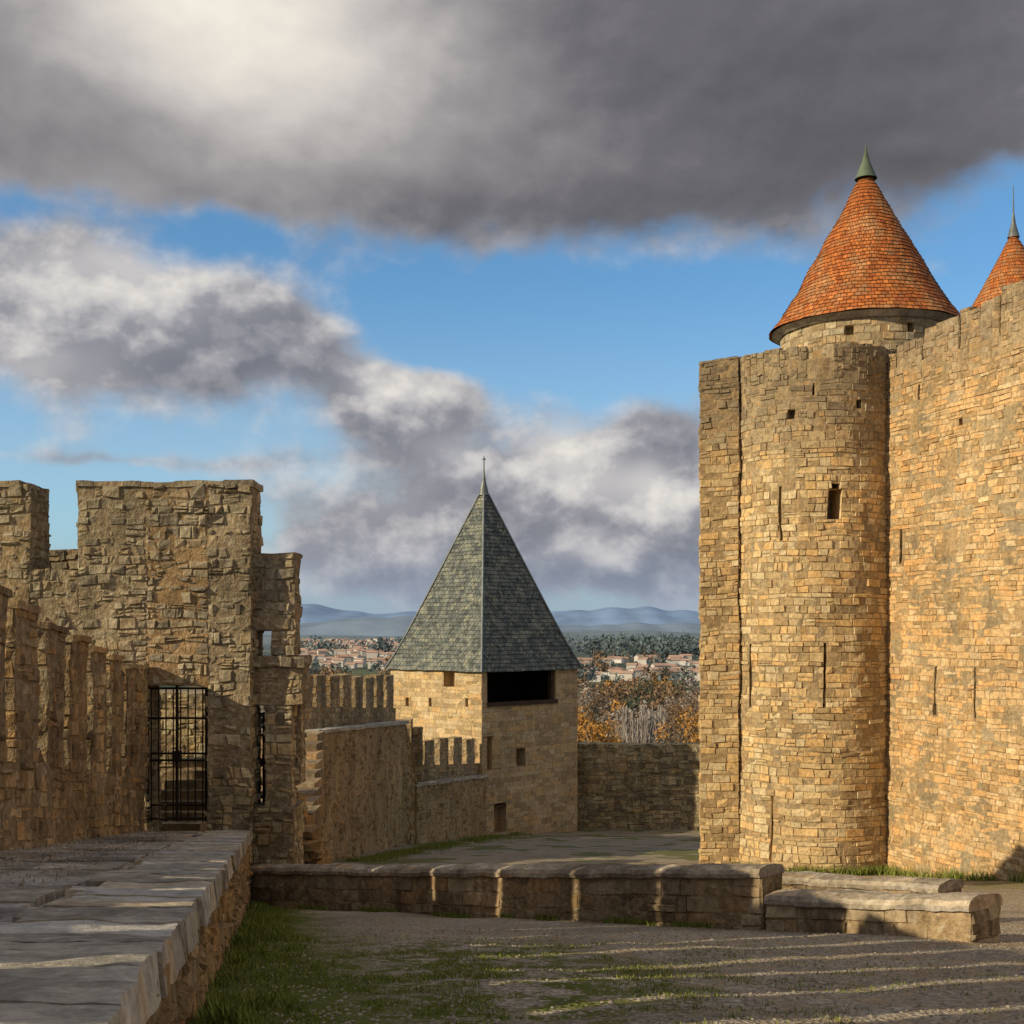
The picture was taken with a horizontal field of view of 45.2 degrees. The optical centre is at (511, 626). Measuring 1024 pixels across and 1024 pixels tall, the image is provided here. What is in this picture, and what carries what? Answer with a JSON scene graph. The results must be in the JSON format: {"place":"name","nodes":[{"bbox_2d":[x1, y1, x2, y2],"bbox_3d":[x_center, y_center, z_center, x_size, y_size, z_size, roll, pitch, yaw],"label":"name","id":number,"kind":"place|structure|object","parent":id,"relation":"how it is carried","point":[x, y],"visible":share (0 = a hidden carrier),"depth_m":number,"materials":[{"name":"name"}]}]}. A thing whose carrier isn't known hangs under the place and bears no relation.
{"place":"outdoors","nodes":[
{"label":"outdoors","id":0,"kind":"place"},
{"bbox_2d":[263,630,698,641],"bbox_3d":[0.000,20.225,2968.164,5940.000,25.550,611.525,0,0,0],"label":"distant hills","id":1,"kind":"structure","parent":0,"point":[598,634],"depth_m":2853.97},
{"bbox_2d":[263,616,699,635],"bbox_3d":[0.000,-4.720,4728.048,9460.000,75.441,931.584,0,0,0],"label":"distant hills","id":2,"kind":"structure","parent":0,"point":[379,626],"depth_m":4471.47,"materials":[{"name":"blue"}]},
{"bbox_2d":[301,604,700,625],"bbox_3d":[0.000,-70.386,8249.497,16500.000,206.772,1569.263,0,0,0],"label":"distant hills","id":3,"kind":"structure","parent":0,"point":[315,613],"depth_m":7879.28,"materials":[{"name":"blue"}]},
{"bbox_2d":[0,0,1023,613],"label":"sky","id":4,"kind":"structure","parent":0,"point":[340,258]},
{"bbox_2d":[161,641,1023,1023],"bbox_3d":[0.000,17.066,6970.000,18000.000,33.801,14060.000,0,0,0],"label":"ground","id":5,"kind":"structure","parent":0,"point":[613,845],"depth_m":11.33,"materials":[{"name":"grey stone"}]},
{"bbox_2d":[0,835,251,1023],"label":"rampart walkway","id":6,"kind":"structure","parent":5,"relation":"on","point":[190,982],"depth_m":8.46,"materials":[{"name":"stone"}]},
{"bbox_2d":[0,584,150,849],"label":"crenellated parapet wall","id":7,"kind":"structure","parent":6,"relation":"on","point":[73,728],"depth_m":17.59,"materials":[{"name":"stone"}]},
{"bbox_2d":[0,830,185,892],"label":"walkway grit","id":8,"kind":"object","parent":6,"relation":"on","point":[57,845],"visible":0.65,"depth_m":15.04,"materials":[{"name":"gravel"}]},
{"bbox_2d":[0,829,251,1023],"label":"stone ledge coping","id":9,"kind":"object","parent":6,"relation":"on","point":[57,966],"visible":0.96,"depth_m":5.85,"materials":[{"name":"grey stone"}]},
{"bbox_2d":[0,479,312,866],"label":"gate bastion","id":10,"kind":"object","parent":5,"relation":"on","point":[178,582],"visible":0.54,"depth_m":25.00,"materials":[{"name":"stone"}]},
{"bbox_2d":[147,686,207,821],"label":"iron gate","id":11,"kind":"structure","parent":10,"relation":"attached to","point":[177,754],"depth_m":25.09,"materials":[{"name":"black metal"}]},
{"bbox_2d":[258,712,265,807],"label":"iron gate","id":12,"kind":"structure","parent":10,"relation":"attached to","point":[261,761],"depth_m":25.79,"materials":[{"name":"black metal"}]},
{"bbox_2d":[296,731,323,824],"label":"stone steps","id":13,"kind":"structure","parent":5,"relation":"on","point":[310,786],"depth_m":36.56,"materials":[{"name":"beige stone"}]},
{"bbox_2d":[296,784,329,863],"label":"rubble stones","id":14,"kind":"object","parent":5,"relation":"on","point":[316,851],"visible":0.45,"depth_m":26.75,"materials":[{"name":"brown stone"}]},
{"bbox_2d":[261,724,415,861],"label":"ramp retaining wall","id":15,"kind":"structure","parent":5,"relation":"on","point":[369,780],"depth_m":52.33,"materials":[{"name":"brown stone"}]},
{"bbox_2d":[305,673,395,729],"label":"crenellated parapet wall","id":16,"kind":"structure","parent":15,"relation":"on","point":[342,699],"depth_m":53.75,"materials":[{"name":"stone"}]},
{"bbox_2d":[305,721,408,732],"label":"ramp coping","id":17,"kind":"object","parent":15,"relation":"on","point":[358,726],"visible":0.95,"depth_m":51.46,"materials":[{"name":"grey stone"}]},
{"bbox_2d":[414,774,499,843],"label":"rampart wall","id":18,"kind":"structure","parent":5,"relation":"on","point":[454,808],"depth_m":65.43,"materials":[{"name":"stone"}]},
{"bbox_2d":[396,719,423,781],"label":"stone pier","id":19,"kind":"structure","parent":18,"relation":"on","point":[415,735],"depth_m":63.29,"materials":[{"name":"brown stone"}]},
{"bbox_2d":[411,736,479,782],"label":"crenellated parapet wall","id":20,"kind":"structure","parent":18,"relation":"on","point":[450,757],"depth_m":67.36,"materials":[{"name":"stone"}]},
{"bbox_2d":[384,456,583,834],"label":"slate roofed tower","id":21,"kind":"structure","parent":5,"relation":"on","point":[484,655],"depth_m":73.98,"materials":[{"name":"stone"}]},
{"bbox_2d":[301,638,698,681],"bbox_3d":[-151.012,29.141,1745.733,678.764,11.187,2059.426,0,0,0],"label":"distant town","id":22,"kind":"object","parent":5,"relation":"on","point":[351,658],"visible":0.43,"depth_m":1022.78},
{"bbox_2d":[301,631,699,743],"bbox_3d":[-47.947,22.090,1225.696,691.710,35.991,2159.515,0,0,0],"label":"distant trees","id":23,"kind":"object","parent":5,"relation":"on","point":[622,720],"visible":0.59,"depth_m":443.87,"materials":[{"name":"orange plant"}]},
{"bbox_2d":[248,863,783,929],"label":"stone wall","id":24,"kind":"structure","parent":5,"relation":"on","point":[729,897],"depth_m":18.72,"materials":[{"name":"stone"}]},
{"bbox_2d":[192,831,1023,1023],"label":"grass","id":25,"kind":"structure","parent":5,"relation":"on","point":[237,1007],"depth_m":10.12,"materials":[{"name":"green plant"}]},
{"bbox_2d":[577,742,699,829],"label":"rampart wall","id":26,"kind":"structure","parent":5,"relation":"on","point":[637,786],"depth_m":76.93,"materials":[{"name":"stone"}]},
{"bbox_2d":[698,145,959,873],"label":"round tower","id":27,"kind":"structure","parent":5,"relation":"on","point":[792,681],"depth_m":40.62,"materials":[{"name":"stone"}]},
{"bbox_2d":[781,872,962,892],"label":"stone wall","id":28,"kind":"structure","parent":5,"relation":"on","point":[806,880],"depth_m":18.66,"materials":[{"name":"beige stone"}]},
{"bbox_2d":[763,888,1002,942],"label":"stone wall","id":29,"kind":"structure","parent":5,"relation":"on","point":[969,917],"depth_m":14.45,"materials":[{"name":"beige stone"}]},
{"bbox_2d":[885,280,1023,880],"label":"curtain wall","id":30,"kind":"structure","parent":5,"relation":"on","point":[954,547],"depth_m":37.38,"materials":[{"name":"stone"}]},
{"bbox_2d":[972,185,1023,305],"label":"round tower","id":31,"kind":"structure","parent":5,"relation":"on","point":[1008,267],"depth_m":52.42,"materials":[{"name":"tile"}]},
{"bbox_2d":[220,924,1023,1023],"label":"gravel","id":32,"kind":"structure","parent":0,"point":[710,1015],"depth_m":9.16,"materials":[{"name":"grey gravel"}]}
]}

